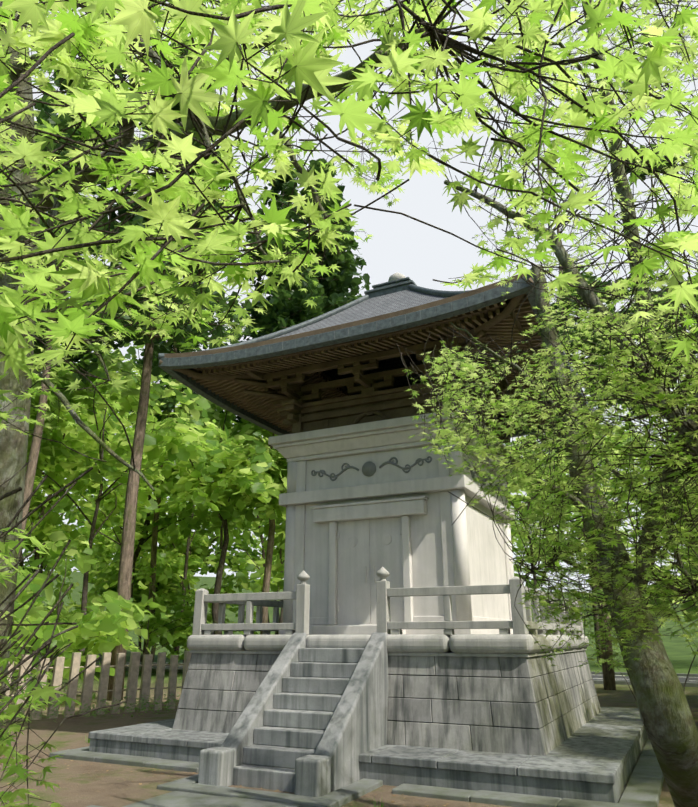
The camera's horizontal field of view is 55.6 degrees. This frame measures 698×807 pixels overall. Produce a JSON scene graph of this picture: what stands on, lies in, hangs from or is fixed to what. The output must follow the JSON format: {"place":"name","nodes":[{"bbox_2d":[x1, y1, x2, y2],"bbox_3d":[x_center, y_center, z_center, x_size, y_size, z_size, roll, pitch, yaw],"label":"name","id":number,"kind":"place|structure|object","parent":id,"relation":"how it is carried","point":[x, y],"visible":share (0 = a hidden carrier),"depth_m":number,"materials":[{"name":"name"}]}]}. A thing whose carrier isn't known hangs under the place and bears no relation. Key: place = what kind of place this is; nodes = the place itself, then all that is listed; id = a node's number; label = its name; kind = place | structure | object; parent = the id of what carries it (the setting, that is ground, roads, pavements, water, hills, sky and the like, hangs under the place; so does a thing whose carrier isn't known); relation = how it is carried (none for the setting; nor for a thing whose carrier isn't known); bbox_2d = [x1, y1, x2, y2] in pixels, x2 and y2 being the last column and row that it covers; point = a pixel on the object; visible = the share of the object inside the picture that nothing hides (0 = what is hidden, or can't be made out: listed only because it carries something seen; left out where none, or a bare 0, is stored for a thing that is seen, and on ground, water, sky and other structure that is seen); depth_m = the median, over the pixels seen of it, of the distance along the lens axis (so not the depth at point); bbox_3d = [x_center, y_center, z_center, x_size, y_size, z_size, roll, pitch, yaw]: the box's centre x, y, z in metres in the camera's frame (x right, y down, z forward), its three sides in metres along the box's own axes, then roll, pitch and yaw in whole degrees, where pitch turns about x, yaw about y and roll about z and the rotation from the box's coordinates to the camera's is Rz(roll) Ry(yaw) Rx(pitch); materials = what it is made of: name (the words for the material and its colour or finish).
{"place":"outdoors","nodes":[
{"label":"outdoors","id":0,"kind":"place"},
{"bbox_2d":[86,791,300,806],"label":"slab","id":1,"kind":"structure","parent":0,"point":[179,799],"depth_m":6.54,"materials":[{"name":"grey stone"}]},
{"bbox_2d":[232,648,364,791],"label":"stair steps","id":2,"kind":"structure","parent":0,"point":[290,713],"depth_m":8.02,"materials":[{"name":"grey stone"}]},
{"bbox_2d":[0,571,697,806],"bbox_3d":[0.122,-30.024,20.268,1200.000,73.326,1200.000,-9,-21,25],"label":"ground","id":3,"kind":"structure","parent":0,"point":[78,788],"depth_m":10.72,"materials":[{"name":"brown soil"}]},
{"bbox_2d":[3,651,191,721],"bbox_3d":[-5.880,5.996,14.025,6.775,1.351,0.236,16,-25,-37],"label":"fence","id":4,"kind":"object","parent":3,"relation":"on","point":[103,690],"visible":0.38,"depth_m":14.51,"materials":[{"name":"brown wood"}]},
{"bbox_2d":[0,749,475,806],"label":"leaf litter","id":5,"kind":"object","parent":3,"relation":"on","point":[193,773],"visible":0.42,"depth_m":7.51,"materials":[{"name":"brown plant"}]},
{"bbox_2d":[198,633,387,796],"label":"stair stringers","id":6,"kind":"object","parent":3,"relation":"on","point":[356,726],"visible":0.5,"depth_m":7.81,"materials":[{"name":"grey stone"}]},
{"bbox_2d":[0,0,697,806],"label":"maple","id":7,"kind":"object","parent":3,"relation":"on","point":[306,62],"depth_m":1.20,"materials":[{"name":"green plant"}]},
{"bbox_2d":[3,677,697,806],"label":"undergrowth","id":8,"kind":"object","parent":3,"relation":"on","point":[103,700],"visible":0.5,"depth_m":13.55,"materials":[{"name":"green plant"}]},
{"bbox_2d":[9,98,697,703],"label":"trees","id":9,"kind":"object","parent":3,"relation":"on","point":[251,476],"depth_m":27.83,"materials":[{"name":"green plant"}]},
{"bbox_2d":[49,738,663,806],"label":"kerb","id":10,"kind":"structure","parent":3,"relation":"on","point":[643,788],"depth_m":6.95,"materials":[{"name":"grey stone"}]},
{"bbox_2d":[19,39,697,700],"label":"conifer","id":11,"kind":"object","parent":3,"relation":"on","point":[287,303],"depth_m":22.93,"materials":[{"name":"plant"}]},
{"bbox_2d":[89,729,647,802],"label":"platform body","id":12,"kind":"structure","parent":3,"relation":"on","point":[392,775],"depth_m":7.23,"materials":[{"name":"grey stone"}]},
{"bbox_2d":[88,707,644,783],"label":"stone plinth","id":13,"kind":"structure","parent":12,"relation":"on","point":[599,747],"depth_m":7.78,"materials":[{"name":"grey stone"}]},
{"bbox_2d":[179,656,595,750],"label":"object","id":14,"kind":"object","parent":12,"relation":"on","point":[415,698],"visible":0.07,"depth_m":8.36,"materials":[{"name":"grey stone"}]},
{"bbox_2d":[172,650,600,755],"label":"base blocks","id":15,"kind":"structure","parent":14,"relation":"attached to","point":[481,687],"depth_m":8.41,"materials":[{"name":"grey stone"}]},
{"bbox_2d":[192,566,583,634],"bbox_3d":[0.995,3.550,11.525,5.130,0.908,5.146,-9,-21,25],"label":"railing","id":16,"kind":"object","parent":14,"relation":"on","point":[385,592],"visible":0.71,"depth_m":9.35,"materials":[{"name":"stone"}]},
{"bbox_2d":[189,648,586,656],"bbox_3d":[0.999,4.105,11.337,5.160,0.259,5.160,-9,-21,25],"label":"ledge","id":17,"kind":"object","parent":14,"relation":"on","point":[414,654],"depth_m":8.70,"materials":[{"name":"stone"}]},
{"bbox_2d":[268,409,517,634],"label":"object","id":18,"kind":"object","parent":17,"relation":"on","point":[416,498],"visible":0.56,"depth_m":10.73,"materials":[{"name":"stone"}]},
{"bbox_2d":[337,517,403,624],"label":"doors","id":19,"kind":"structure","parent":18,"relation":"attached to","point":[367,547],"depth_m":10.44,"materials":[{"name":"wood"}]},
{"bbox_2d":[234,326,544,442],"bbox_3d":[0.999,0.327,12.668,4.740,1.140,4.740,-9,-21,25],"label":"wood frame","id":20,"kind":"object","parent":18,"relation":"on","point":[304,409],"visible":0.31,"depth_m":11.48,"materials":[{"name":"brown wood"}]},
{"bbox_2d":[269,289,447,394],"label":"roof","id":21,"kind":"structure","parent":20,"relation":"on","point":[387,303],"depth_m":12.66,"materials":[{"name":"grey tile"}]},
{"bbox_2d":[159,274,587,424],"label":"eave boards","id":22,"kind":"object","parent":20,"relation":"on","point":[510,307],"visible":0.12,"depth_m":10.11,"materials":[{"name":"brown wood"}]},
{"bbox_2d":[158,269,596,437],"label":"roof trim","id":23,"kind":"structure","parent":22,"relation":"on","point":[442,311],"depth_m":10.61,"materials":[{"name":"grey metal"}]},
{"bbox_2d":[187,294,579,432],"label":"rafters","id":24,"kind":"object","parent":20,"relation":"on","point":[231,391],"visible":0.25,"depth_m":11.04,"materials":[{"name":"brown wood"}]},
{"bbox_2d":[311,456,498,490],"bbox_3d":[0.999,1.524,12.246,3.068,0.291,3.068,-9,-21,25],"label":"frieze carving","id":25,"kind":"object","parent":18,"relation":"attached to","point":[368,468],"visible":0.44,"depth_m":10.95,"materials":[{"name":"stone"}]},
{"bbox_2d":[187,634,588,653],"bbox_3d":[0.999,4.085,11.344,5.280,0.228,5.280,-9,-21,25],"label":"stone coping","id":26,"kind":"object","parent":14,"relation":"on","point":[474,643],"depth_m":8.80,"materials":[{"name":"grey stone"}]},
{"bbox_2d":[396,0,697,806],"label":"tree","id":27,"kind":"object","parent":3,"relation":"on","point":[454,440],"depth_m":4.23,"materials":[{"name":"green plant"}]},
{"bbox_2d":[22,0,697,592],"label":"sky","id":28,"kind":"structure","parent":0,"point":[423,253],"materials":[{"name":"white"}]},
{"bbox_2d":[96,664,697,682],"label":"road","id":29,"kind":"structure","parent":0,"point":[681,679],"depth_m":26.84,"materials":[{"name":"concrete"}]},
{"bbox_2d":[14,661,697,686],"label":"lawn","id":30,"kind":"structure","parent":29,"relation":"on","point":[690,684],"depth_m":27.41,"materials":[{"name":"green plant"}]},
{"bbox_2d":[388,272,405,281],"bbox_3d":[0.999,-2.526,13.672,0.380,0.410,0.380,-9,-21,25],"label":"roof finial","id":31,"kind":"object","parent":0,"point":[395,276],"visible":0.44,"depth_m":13.53,"materials":[{"name":"white metal"}]},
{"bbox_2d":[283,442,513,622],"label":"body columns","id":32,"kind":"structure","parent":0,"point":[461,564],"depth_m":10.21,"materials":[{"name":"white wood"}]}
]}

